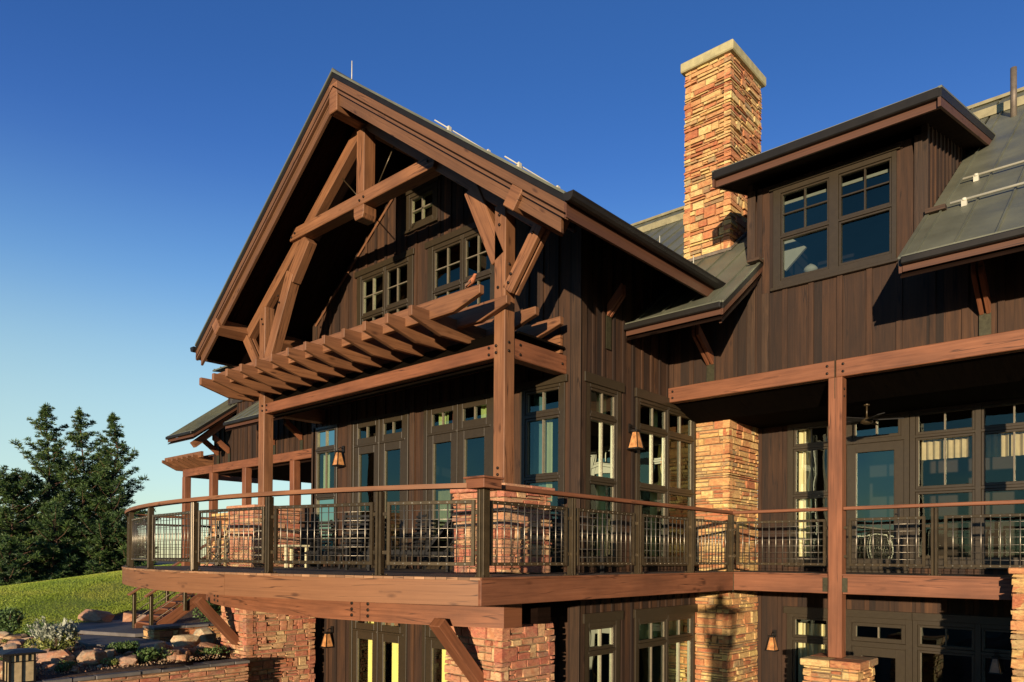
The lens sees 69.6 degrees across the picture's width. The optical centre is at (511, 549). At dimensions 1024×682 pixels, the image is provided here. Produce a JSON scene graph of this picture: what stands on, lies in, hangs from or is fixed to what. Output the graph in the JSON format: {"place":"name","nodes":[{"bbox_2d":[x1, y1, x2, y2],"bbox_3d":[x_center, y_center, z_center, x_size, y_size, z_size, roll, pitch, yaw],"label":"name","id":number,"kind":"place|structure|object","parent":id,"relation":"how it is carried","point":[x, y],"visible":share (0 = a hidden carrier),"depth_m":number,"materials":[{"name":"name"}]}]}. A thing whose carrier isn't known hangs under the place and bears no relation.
{"place":"outdoors","nodes":[
{"label":"outdoors","id":0,"kind":"place"},
{"bbox_2d":[48,620,145,636],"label":"path","id":1,"kind":"structure","parent":0,"point":[121,628],"depth_m":18.99,"materials":[{"name":"grey concrete"}]},
{"bbox_2d":[77,609,114,621],"bbox_3d":[-11.942,1.947,21.213,0.951,0.432,0.674,11,-6,8],"label":"boulder","id":2,"kind":"object","parent":1,"relation":"on","point":[89,615],"visible":0.83,"depth_m":20.94,"materials":[{"name":"brown stone"}]},
{"bbox_2d":[122,612,139,621],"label":"boulder","id":3,"kind":"object","parent":1,"relation":"on","point":[127,616],"visible":0.47,"depth_m":21.22,"materials":[{"name":"stone"}]},
{"bbox_2d":[127,531,304,627],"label":"staircase","id":4,"kind":"structure","parent":1,"relation":"on","point":[153,616],"depth_m":19.37,"materials":[{"name":"wood"}]},
{"bbox_2d":[0,563,205,634],"bbox_3d":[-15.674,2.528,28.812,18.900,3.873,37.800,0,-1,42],"label":"lawn","id":5,"kind":"structure","parent":0,"point":[78,604],"depth_m":23.80,"materials":[{"name":"green plant"}]},
{"bbox_2d":[0,561,223,681],"bbox_3d":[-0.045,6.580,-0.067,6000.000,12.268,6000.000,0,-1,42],"label":"ground","id":6,"kind":"structure","parent":0,"point":[188,617],"depth_m":14.10,"materials":[{"name":"soil"}]},
{"bbox_2d":[0,631,13,637],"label":"boulder","id":7,"kind":"object","parent":6,"relation":"on","point":[4,634],"visible":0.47,"depth_m":17.58,"materials":[{"name":"beige stone"}]},
{"bbox_2d":[1,643,20,649],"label":"boulder","id":8,"kind":"object","parent":6,"relation":"on","point":[11,646],"visible":0.49,"depth_m":15.13,"materials":[{"name":"beige stone"}]},
{"bbox_2d":[2,635,21,639],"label":"boulder","id":9,"kind":"object","parent":6,"relation":"on","point":[11,637],"visible":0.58,"depth_m":17.14,"materials":[{"name":"beige stone"}]},
{"bbox_2d":[0,606,24,632],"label":"shrub","id":10,"kind":"object","parent":6,"relation":"on","point":[10,621],"visible":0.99,"depth_m":18.15,"materials":[{"name":"green plant"}]},
{"bbox_2d":[7,639,25,647],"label":"boulder","id":11,"kind":"object","parent":6,"relation":"on","point":[20,642],"visible":0.45,"depth_m":16.11,"materials":[{"name":"brown stone"}]},
{"bbox_2d":[0,465,38,533],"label":"pine tree","id":12,"kind":"object","parent":6,"relation":"on","point":[2,471],"depth_m":42.16,"materials":[{"name":"green plant"}]},
{"bbox_2d":[15,633,27,637],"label":"boulder","id":13,"kind":"object","parent":6,"relation":"on","point":[24,635],"visible":0.48,"depth_m":17.94,"materials":[{"name":"stone"}]},
{"bbox_2d":[0,533,69,585],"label":"pine tree","id":14,"kind":"object","parent":6,"relation":"on","point":[8,546],"visible":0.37,"depth_m":35.99,"materials":[{"name":"green plant"}]},
{"bbox_2d":[0,470,76,579],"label":"pine tree","id":15,"kind":"object","parent":6,"relation":"on","point":[7,516],"visible":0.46,"depth_m":39.52,"materials":[{"name":"green plant"}]},
{"bbox_2d":[22,621,60,635],"bbox_3d":[-11.553,1.992,18.027,0.962,0.499,0.927,0,-1,13],"label":"shrub","id":16,"kind":"object","parent":6,"relation":"on","point":[26,629],"visible":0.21,"depth_m":17.98,"materials":[{"name":"green plant"}]},
{"bbox_2d":[1,402,99,575],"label":"pine tree","id":17,"kind":"object","parent":6,"relation":"on","point":[43,451],"visible":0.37,"depth_m":41.35,"materials":[{"name":"green plant"}]},
{"bbox_2d":[21,616,80,651],"bbox_3d":[-9.231,1.763,14.783,0.791,0.920,1.067,0,-1,42],"label":"shrub","id":18,"kind":"object","parent":6,"relation":"on","point":[60,636],"visible":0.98,"depth_m":14.66,"materials":[{"name":"white plant"}]},
{"bbox_2d":[12,451,94,553],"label":"pine tree","id":19,"kind":"object","parent":6,"relation":"on","point":[63,457],"visible":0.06,"depth_m":44.22,"materials":[{"name":"green plant"}]},
{"bbox_2d":[36,650,71,663],"bbox_3d":[-8.766,2.069,14.017,0.734,0.283,0.316,-8,-8,-4],"label":"boulder","id":20,"kind":"object","parent":6,"relation":"on","point":[42,658],"visible":0.58,"depth_m":13.90,"materials":[{"name":"brown stone"}]},
{"bbox_2d":[1,499,107,581],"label":"pine tree","id":21,"kind":"object","parent":6,"relation":"on","point":[54,510],"visible":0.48,"depth_m":38.61,"materials":[{"name":"green plant"}]},
{"bbox_2d":[51,658,67,664],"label":"boulder","id":22,"kind":"object","parent":6,"relation":"on","point":[55,660],"visible":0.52,"depth_m":13.63,"materials":[{"name":"brown stone"}]},
{"bbox_2d":[51,663,71,672],"bbox_3d":[-7.920,2.105,12.969,0.249,0.218,0.318,0,-1,42],"label":"shrub","id":23,"kind":"object","parent":6,"relation":"on","point":[64,668],"visible":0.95,"depth_m":12.95,"materials":[{"name":"green plant"}]},
{"bbox_2d":[56,658,80,669],"bbox_3d":[-7.999,2.085,13.249,0.360,0.263,0.358,0,-1,4],"label":"shrub","id":24,"kind":"object","parent":6,"relation":"on","point":[72,662],"visible":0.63,"depth_m":13.21,"materials":[{"name":"green plant"}]},
{"bbox_2d":[62,654,74,659],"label":"boulder","id":25,"kind":"object","parent":6,"relation":"on","point":[72,657],"visible":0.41,"depth_m":14.01,"materials":[{"name":"stone"}]},
{"bbox_2d":[43,406,128,576],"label":"pine tree","id":26,"kind":"object","parent":6,"relation":"on","point":[81,491],"visible":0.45,"depth_m":41.71,"materials":[{"name":"green plant"}]},
{"bbox_2d":[76,649,106,663],"bbox_3d":[-7.976,2.057,13.990,0.499,0.325,0.412,-8,-5,19],"label":"boulder","id":27,"kind":"object","parent":6,"relation":"on","point":[95,654],"visible":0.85,"depth_m":13.85,"materials":[{"name":"beige stone"}]},
{"bbox_2d":[83,659,99,664],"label":"boulder","id":28,"kind":"object","parent":6,"relation":"on","point":[91,661],"visible":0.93,"depth_m":13.79,"materials":[{"name":"brown stone"}]},
{"bbox_2d":[64,450,145,531],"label":"pine tree","id":29,"kind":"object","parent":6,"relation":"on","point":[131,492],"visible":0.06,"depth_m":44.87,"materials":[{"name":"green plant"}]},
{"bbox_2d":[56,510,156,575],"bbox_3d":[-22.207,1.319,40.191,4.754,7.074,5.196,0,-1,7],"label":"pine tree","id":30,"kind":"object","parent":6,"relation":"on","point":[107,526],"visible":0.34,"depth_m":39.71,"materials":[{"name":"green plant"}]},
{"bbox_2d":[100,657,118,666],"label":"shrub","id":31,"kind":"object","parent":6,"relation":"on","point":[109,661],"visible":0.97,"depth_m":13.65,"materials":[{"name":"green plant"}]},
{"bbox_2d":[105,649,115,656],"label":"boulder","id":32,"kind":"object","parent":6,"relation":"on","point":[111,652],"visible":0.54,"depth_m":14.77,"materials":[{"name":"grey stone"}]},
{"bbox_2d":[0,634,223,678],"bbox_3d":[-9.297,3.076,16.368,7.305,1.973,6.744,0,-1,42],"label":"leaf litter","id":33,"kind":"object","parent":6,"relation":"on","point":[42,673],"visible":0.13,"depth_m":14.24,"materials":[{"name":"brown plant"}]},
{"bbox_2d":[177,648,190,655],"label":"boulder","id":34,"kind":"object","parent":33,"relation":"on","point":[186,651],"visible":0.48,"depth_m":14.81,"materials":[{"name":"stone"}]},
{"bbox_2d":[188,648,196,655],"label":"boulder","id":35,"kind":"object","parent":33,"relation":"on","point":[192,650],"visible":0.72,"depth_m":15.30,"materials":[{"name":"stone"}]},
{"bbox_2d":[195,647,208,657],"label":"shrub","id":36,"kind":"object","parent":33,"relation":"on","point":[202,649],"visible":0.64,"depth_m":15.36,"materials":[{"name":"green plant"}]},
{"bbox_2d":[194,642,219,656],"bbox_3d":[-6.410,2.127,15.682,0.589,0.219,0.428,11,6,19],"label":"boulder","id":37,"kind":"object","parent":33,"relation":"on","point":[205,645],"visible":0.45,"depth_m":15.61,"materials":[{"name":"brown stone"}]},
{"bbox_2d":[194,645,229,657],"bbox_3d":[-6.224,2.123,15.321,0.592,0.258,0.720,0,-1,42],"label":"shrub","id":38,"kind":"object","parent":33,"relation":"on","point":[214,650],"visible":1,"depth_m":15.25,"materials":[{"name":"green plant"}]},
{"bbox_2d":[67,412,157,569],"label":"pine tree","id":39,"kind":"object","parent":6,"relation":"on","point":[115,434],"visible":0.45,"depth_m":41.90,"materials":[{"name":"green plant"}]},
{"bbox_2d":[106,640,140,653],"bbox_3d":[-8.119,2.063,15.404,0.531,0.350,0.647,0,-1,42],"label":"shrub","id":40,"kind":"object","parent":6,"relation":"on","point":[127,646],"visible":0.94,"depth_m":15.35,"materials":[{"name":"green plant"}]},
{"bbox_2d":[118,654,137,666],"bbox_3d":[-7.209,2.088,13.837,0.345,0.196,0.329,-10,4,-22],"label":"boulder","id":41,"kind":"object","parent":6,"relation":"on","point":[131,659],"visible":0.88,"depth_m":13.73,"materials":[{"name":"brown stone"}]},
{"bbox_2d":[101,528,155,571],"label":"pine tree","id":42,"kind":"object","parent":6,"relation":"on","point":[122,549],"visible":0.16,"depth_m":40.16,"materials":[{"name":"green plant"}]},
{"bbox_2d":[136,614,146,621],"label":"boulder","id":43,"kind":"object","parent":6,"relation":"on","point":[141,617],"visible":0.12,"depth_m":20.45,"materials":[{"name":"stone"}]},
{"bbox_2d":[36,658,249,681],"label":"retaining wall","id":44,"kind":"structure","parent":6,"relation":"on","point":[232,670],"depth_m":13.85,"materials":[{"name":"stone"}]},
{"bbox_2d":[0,648,46,681],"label":"garden lantern","id":45,"kind":"object","parent":44,"relation":"on","point":[18,664],"visible":1,"depth_m":11.93,"materials":[{"name":"metal"}]},
{"bbox_2d":[132,647,173,661],"bbox_3d":[-6.974,2.065,14.309,0.699,0.340,0.826,0,-1,42],"label":"shrub","id":46,"kind":"object","parent":6,"relation":"on","point":[148,654],"visible":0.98,"depth_m":14.22,"materials":[{"name":"green plant"}]},
{"bbox_2d":[153,642,165,650],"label":"boulder","id":47,"kind":"object","parent":6,"relation":"on","point":[159,645],"visible":0.43,"depth_m":15.15,"materials":[{"name":"grey stone"}]},
{"bbox_2d":[164,650,181,660],"bbox_3d":[-6.712,2.091,14.589,0.334,0.233,0.331,2,-2,3],"label":"boulder","id":48,"kind":"object","parent":6,"relation":"on","point":[173,655],"visible":0.75,"depth_m":14.46,"materials":[{"name":"brown stone"}]},
{"bbox_2d":[143,621,220,640],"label":"retaining wall","id":49,"kind":"structure","parent":6,"relation":"on","point":[164,632],"depth_m":17.83,"materials":[{"name":"stone"}]},
{"bbox_2d":[176,654,187,660],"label":"boulder","id":50,"kind":"object","parent":6,"relation":"on","point":[181,657],"visible":0.91,"depth_m":14.48,"materials":[{"name":"brown stone"}]},
{"bbox_2d":[170,634,200,647],"bbox_3d":[-7.068,2.041,16.018,0.579,0.420,0.497,5,2,2],"label":"boulder","id":51,"kind":"object","parent":6,"relation":"on","point":[187,639],"visible":0.52,"depth_m":15.83,"materials":[{"name":"beige stone"}]},
{"bbox_2d":[179,644,192,647],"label":"boulder","id":52,"kind":"object","parent":6,"relation":"on","point":[189,646],"visible":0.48,"depth_m":15.72,"materials":[{"name":"stone"}]},
{"bbox_2d":[193,627,215,643],"bbox_3d":[-7.110,2.042,17.020,0.570,0.480,0.467,-10,5,30],"label":"boulder","id":53,"kind":"object","parent":6,"relation":"on","point":[205,634],"visible":0.56,"depth_m":16.85,"materials":[{"name":"beige stone"}]},
{"bbox_2d":[193,600,221,619],"bbox_3d":[-9.002,1.741,22.296,1.202,0.944,1.363,0,-1,42],"label":"shrub","id":54,"kind":"object","parent":6,"relation":"on","point":[216,608],"visible":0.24,"depth_m":21.96,"materials":[{"name":"green plant"}]},
{"bbox_2d":[165,366,311,565],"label":"lodge wing","id":55,"kind":"structure","parent":6,"relation":"on","point":[230,426],"depth_m":24.93,"materials":[{"name":"brown wood"}]},
{"bbox_2d":[228,399,243,404],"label":"window","id":56,"kind":"structure","parent":55,"relation":"in","point":[232,401],"depth_m":25.55,"materials":[{"name":"glass"}]},
{"bbox_2d":[220,606,315,681],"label":"stone pillar","id":57,"kind":"structure","parent":6,"relation":"on","point":[272,647],"depth_m":15.83,"materials":[{"name":"brown stone"}]},
{"bbox_2d":[122,565,1014,681],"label":"deck","id":58,"kind":"structure","parent":57,"relation":"on","point":[440,602],"depth_m":10.62,"materials":[{"name":"brown wood"}]},
{"bbox_2d":[162,451,257,565],"bbox_3d":[-10.993,-0.545,28.669,3.150,5.920,4.090,0,-1,42],"label":"pergola","id":59,"kind":"object","parent":58,"relation":"on","point":[198,465],"visible":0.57,"depth_m":27.97,"materials":[{"name":"brown wood"}]},
{"bbox_2d":[205,525,231,565],"bbox_3d":[-6.380,-0.188,16.441,0.609,1.102,0.644,0,-1,25],"label":"twig chair","id":60,"kind":"object","parent":58,"relation":"on","point":[226,544],"visible":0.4,"depth_m":16.27,"materials":[{"name":"beige wood"}]},
{"bbox_2d":[212,513,230,559],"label":"stone pillar","id":61,"kind":"structure","parent":58,"relation":"on","point":[226,524],"depth_m":25.32,"materials":[{"name":"beige stone"}]},
{"bbox_2d":[226,504,299,566],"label":"stone pillar","id":62,"kind":"structure","parent":58,"relation":"on","point":[290,526],"depth_m":15.65,"materials":[{"name":"brown stone"}]},
{"bbox_2d":[273,545,309,567],"bbox_3d":[-4.550,0.131,15.026,0.660,0.460,0.560,0,-1,42],"label":"side table","id":63,"kind":"object","parent":58,"relation":"on","point":[291,553],"visible":0.54,"depth_m":14.88,"materials":[{"name":"beige paint"}]},
{"bbox_2d":[299,518,338,566],"bbox_3d":[-4.386,-0.164,16.355,0.660,1.088,0.869,0,-1,31],"label":"deck chair","id":64,"kind":"object","parent":58,"relation":"on","point":[311,543],"visible":0.56,"depth_m":16.52,"materials":[{"name":"black metal"}]},
{"bbox_2d":[316,512,369,569],"bbox_3d":[-3.045,-0.184,13.544,0.660,1.089,0.905,0,-1,22],"label":"deck chair","id":65,"kind":"object","parent":58,"relation":"on","point":[346,541],"visible":0.72,"depth_m":13.69,"materials":[{"name":"brown wood"}]},
{"bbox_2d":[304,517,391,568],"bbox_3d":[-3.276,-0.142,14.677,1.819,1.017,0.664,0,-1,35],"label":"chaise longue","id":66,"kind":"object","parent":58,"relation":"on","point":[360,548],"visible":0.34,"depth_m":14.40,"materials":[{"name":"brown wood"}]},
{"bbox_2d":[384,511,431,569],"bbox_3d":[-1.972,-0.176,13.592,0.811,1.085,0.660,1,-1,-25],"label":"deck chair","id":67,"kind":"object","parent":58,"relation":"on","point":[417,540],"visible":0.52,"depth_m":13.52,"materials":[{"name":"brown wood"}]},
{"bbox_2d":[363,513,455,571],"bbox_3d":[-1.537,-0.154,12.346,1.819,1.017,0.664,0,-1,24],"label":"chaise longue","id":68,"kind":"object","parent":58,"relation":"on","point":[442,544],"visible":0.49,"depth_m":12.01,"materials":[{"name":"brown wood"}]},
{"bbox_2d":[450,483,554,573],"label":"stone pillar","id":69,"kind":"structure","parent":58,"relation":"on","point":[471,494],"depth_m":10.91,"materials":[{"name":"brown stone"}]},
{"bbox_2d":[125,475,1023,577],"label":"deck railing","id":70,"kind":"object","parent":58,"relation":"on","point":[483,485],"visible":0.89,"depth_m":10.50,"materials":[{"name":"metal"}]},
{"bbox_2d":[547,506,605,572],"bbox_3d":[0.932,-0.177,11.511,0.660,1.086,0.833,1,-1,-38],"label":"deck chair","id":71,"kind":"object","parent":58,"relation":"on","point":[559,544],"visible":0.26,"depth_m":11.57,"materials":[{"name":"brown wood"}]},
{"bbox_2d":[190,61,725,681],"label":"gabled lodge","id":72,"kind":"structure","parent":6,"relation":"on","point":[376,205],"depth_m":13.88,"materials":[{"name":"brown wood"}]},
{"bbox_2d":[312,424,337,560],"bbox_3d":[-4.234,-1.272,16.984,1.010,3.130,0.305,0,-1,42],"label":"window","id":73,"kind":"structure","parent":72,"relation":"in","point":[326,436],"depth_m":16.96,"materials":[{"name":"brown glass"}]},
{"bbox_2d":[321,626,333,647],"bbox_3d":[-4.143,1.958,16.546,0.232,0.466,0.245,0,-1,42],"label":"wall lantern","id":74,"kind":"object","parent":72,"relation":"attached to","point":[327,642],"depth_m":16.50,"materials":[{"name":"glass"}]},
{"bbox_2d":[331,446,344,466],"bbox_3d":[-3.841,-2.083,16.339,0.232,0.466,0.245,0,-1,42],"label":"wall lantern","id":75,"kind":"object","parent":72,"relation":"attached to","point":[338,460],"depth_m":16.30,"materials":[{"name":"glass"}]},
{"bbox_2d":[349,620,406,681],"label":"door","id":76,"kind":"structure","parent":72,"relation":"in","point":[377,634],"depth_m":15.52,"materials":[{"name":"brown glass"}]},
{"bbox_2d":[349,410,408,568],"bbox_3d":[-2.810,-1.226,15.613,2.000,3.230,0.180,0,-1,42],"label":"door","id":77,"kind":"structure","parent":72,"relation":"in","point":[379,444],"depth_m":15.52,"materials":[{"name":"brown wood"}]},
{"bbox_2d":[199,284,563,408],"bbox_3d":[-2.840,-3.529,13.901,8.060,0.500,2.535,0,-1,42],"label":"pergola","id":78,"kind":"object","parent":72,"relation":"attached to","point":[443,323],"visible":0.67,"depth_m":12.44,"materials":[{"name":"brown wood"}]},
{"bbox_2d":[465,273,476,287],"bbox_3d":[-0.597,-3.896,10.711,0.234,0.200,0.084,0,-1,42],"label":"robin","id":79,"kind":"object","parent":78,"relation":"on","point":[470,282],"visible":0.98,"depth_m":10.67,"materials":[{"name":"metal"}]},
{"bbox_2d":[354,248,414,325],"bbox_3d":[-2.680,-5.121,15.558,2.000,1.920,0.180,0,-1,42],"label":"window","id":80,"kind":"structure","parent":72,"relation":"in","point":[385,286],"depth_m":15.50,"materials":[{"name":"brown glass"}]},
{"bbox_2d":[403,175,439,234],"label":"window","id":81,"kind":"structure","parent":72,"relation":"in","point":[421,201],"depth_m":14.77,"materials":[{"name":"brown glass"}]},
{"bbox_2d":[422,625,447,681],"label":"door","id":82,"kind":"structure","parent":72,"relation":"in","point":[430,641],"depth_m":14.47,"materials":[{"name":"brown glass"}]},
{"bbox_2d":[420,392,493,569],"bbox_3d":[-0.977,-1.230,14.040,1.990,3.230,0.305,0,-1,42],"label":"door","id":83,"kind":"structure","parent":72,"relation":"in","point":[457,432],"depth_m":14.07,"materials":[{"name":"brown wood"}]},
{"bbox_2d":[425,222,494,319],"bbox_3d":[-0.944,-5.125,13.990,2.020,1.920,0.180,0,-1,42],"label":"window","id":84,"kind":"structure","parent":72,"relation":"in","point":[454,257],"depth_m":14.03,"materials":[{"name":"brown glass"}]},
{"bbox_2d":[517,374,568,566],"bbox_3d":[0.571,-1.313,12.643,1.100,3.190,0.305,0,-1,42],"label":"window","id":85,"kind":"structure","parent":72,"relation":"in","point":[542,417],"depth_m":12.72,"materials":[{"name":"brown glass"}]},
{"bbox_2d":[583,610,623,681],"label":"window","id":86,"kind":"structure","parent":72,"relation":"in","point":[602,629],"depth_m":12.51,"materials":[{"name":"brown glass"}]},
{"bbox_2d":[584,371,624,566],"bbox_3d":[1.481,-1.318,12.580,0.305,3.210,1.160,0,-1,42],"label":"window","id":87,"kind":"structure","parent":72,"relation":"in","point":[603,431],"depth_m":12.66,"materials":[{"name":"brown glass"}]},
{"bbox_2d":[627,424,644,450],"bbox_3d":[2.182,-2.005,13.022,0.245,0.466,0.232,0,-1,42],"label":"wall lantern","id":88,"kind":"object","parent":72,"relation":"attached to","point":[635,443],"depth_m":12.99,"materials":[{"name":"glass"}]},
{"bbox_2d":[633,604,697,681],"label":"window","id":89,"kind":"structure","parent":72,"relation":"in","point":[656,626],"depth_m":14.19,"materials":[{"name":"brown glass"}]},
{"bbox_2d":[634,387,697,565],"bbox_3d":[2.898,-1.292,14.149,0.305,3.210,2.310,0,-1,42],"label":"window","id":90,"kind":"structure","parent":72,"relation":"in","point":[651,463],"depth_m":14.07,"materials":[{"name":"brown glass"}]},
{"bbox_2d":[444,622,554,681],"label":"stone pillar","id":91,"kind":"structure","parent":6,"relation":"on","point":[524,652],"depth_m":10.84,"materials":[{"name":"orange stone"}]},
{"bbox_2d":[624,39,1023,681],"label":"lodge wing","id":92,"kind":"structure","parent":6,"relation":"on","point":[902,221],"depth_m":13.07,"materials":[{"name":"brown wood"}]},
{"bbox_2d":[765,630,778,651],"bbox_3d":[5.338,1.860,15.107,0.211,0.423,0.222,0,-1,42],"label":"wall lantern","id":93,"kind":"object","parent":92,"relation":"attached to","point":[772,645],"depth_m":15.07,"materials":[{"name":"glass"}]},
{"bbox_2d":[784,239,806,270],"bbox_3d":[4.883,-5.255,13.026,0.640,0.640,0.050,0,-1,42],"label":"hanging panel","id":94,"kind":"object","parent":92,"relation":"hanging from","point":[794,250],"visible":0.57,"depth_m":12.96,"materials":[{"name":"white fabric"}]},
{"bbox_2d":[783,606,827,681],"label":"window","id":95,"kind":"structure","parent":92,"relation":"in","point":[811,638],"depth_m":14.92,"materials":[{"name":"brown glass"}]},
{"bbox_2d":[785,420,827,566],"bbox_3d":[6.039,-1.104,14.809,1.010,2.890,0.305,0,-1,42],"label":"window","id":96,"kind":"structure","parent":92,"relation":"in","point":[805,494],"depth_m":14.98,"materials":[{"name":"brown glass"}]},
{"bbox_2d":[804,264,817,272],"bbox_3d":[5.161,-4.836,12.735,0.230,0.200,0.236,0,-1,42],"label":"globe lamp","id":97,"kind":"object","parent":92,"relation":"attached to","point":[809,267],"visible":0.56,"depth_m":12.65,"materials":[{"name":"white glass"}]},
{"bbox_2d":[769,144,900,291],"bbox_3d":[5.279,-5.376,12.152,2.080,1.810,0.180,0,-1,42],"label":"window","id":98,"kind":"structure","parent":92,"relation":"in","point":[833,176],"depth_m":12.08,"materials":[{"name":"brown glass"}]},
{"bbox_2d":[846,403,903,424],"bbox_3d":[6.248,-2.381,12.969,1.142,0.370,1.099,0,-1,42],"label":"ceiling fan","id":99,"kind":"object","parent":92,"relation":"hanging from","point":[856,420],"visible":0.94,"depth_m":12.88,"materials":[{"name":"metal"}]},
{"bbox_2d":[846,411,909,572],"bbox_3d":[6.880,-1.057,13.965,1.190,2.990,0.180,0,-1,42],"label":"door","id":100,"kind":"structure","parent":92,"relation":"in","point":[899,442],"depth_m":13.76,"materials":[{"name":"brown wood"}]},
{"bbox_2d":[846,609,912,681],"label":"door","id":101,"kind":"structure","parent":92,"relation":"in","point":[887,636],"depth_m":13.81,"materials":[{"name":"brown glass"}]},
{"bbox_2d":[912,612,1014,681],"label":"window","id":102,"kind":"structure","parent":92,"relation":"in","point":[946,647],"depth_m":12.99,"materials":[{"name":"brown glass"}]},
{"bbox_2d":[909,398,1023,568],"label":"window","id":103,"kind":"structure","parent":92,"relation":"in","point":[1003,440],"depth_m":12.89,"materials":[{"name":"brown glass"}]},
{"bbox_2d":[988,650,1002,674],"bbox_3d":[8.196,1.906,12.498,0.189,0.379,0.200,0,-1,42],"label":"wall lantern","id":104,"kind":"object","parent":92,"relation":"attached to","point":[995,667],"depth_m":12.46,"materials":[{"name":"metal"}]},
{"bbox_2d":[800,653,877,681],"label":"stone pillar","id":105,"kind":"structure","parent":6,"relation":"on","point":[821,667],"depth_m":11.78,"materials":[{"name":"beige stone"}]},
{"bbox_2d":[1008,568,1023,681],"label":"stone pillar","id":106,"kind":"structure","parent":6,"relation":"on","point":[1017,635],"depth_m":9.97,"materials":[{"name":"beige stone"}]},
{"bbox_2d":[75,635,172,650],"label":"path","id":107,"kind":"structure","parent":0,"point":[96,640],"depth_m":17.18,"materials":[{"name":"grey concrete"}]},
{"bbox_2d":[0,0,1023,557],"label":"sky","id":108,"kind":"structure","parent":0,"point":[143,143],"materials":[{"name":"blue"}]}
]}

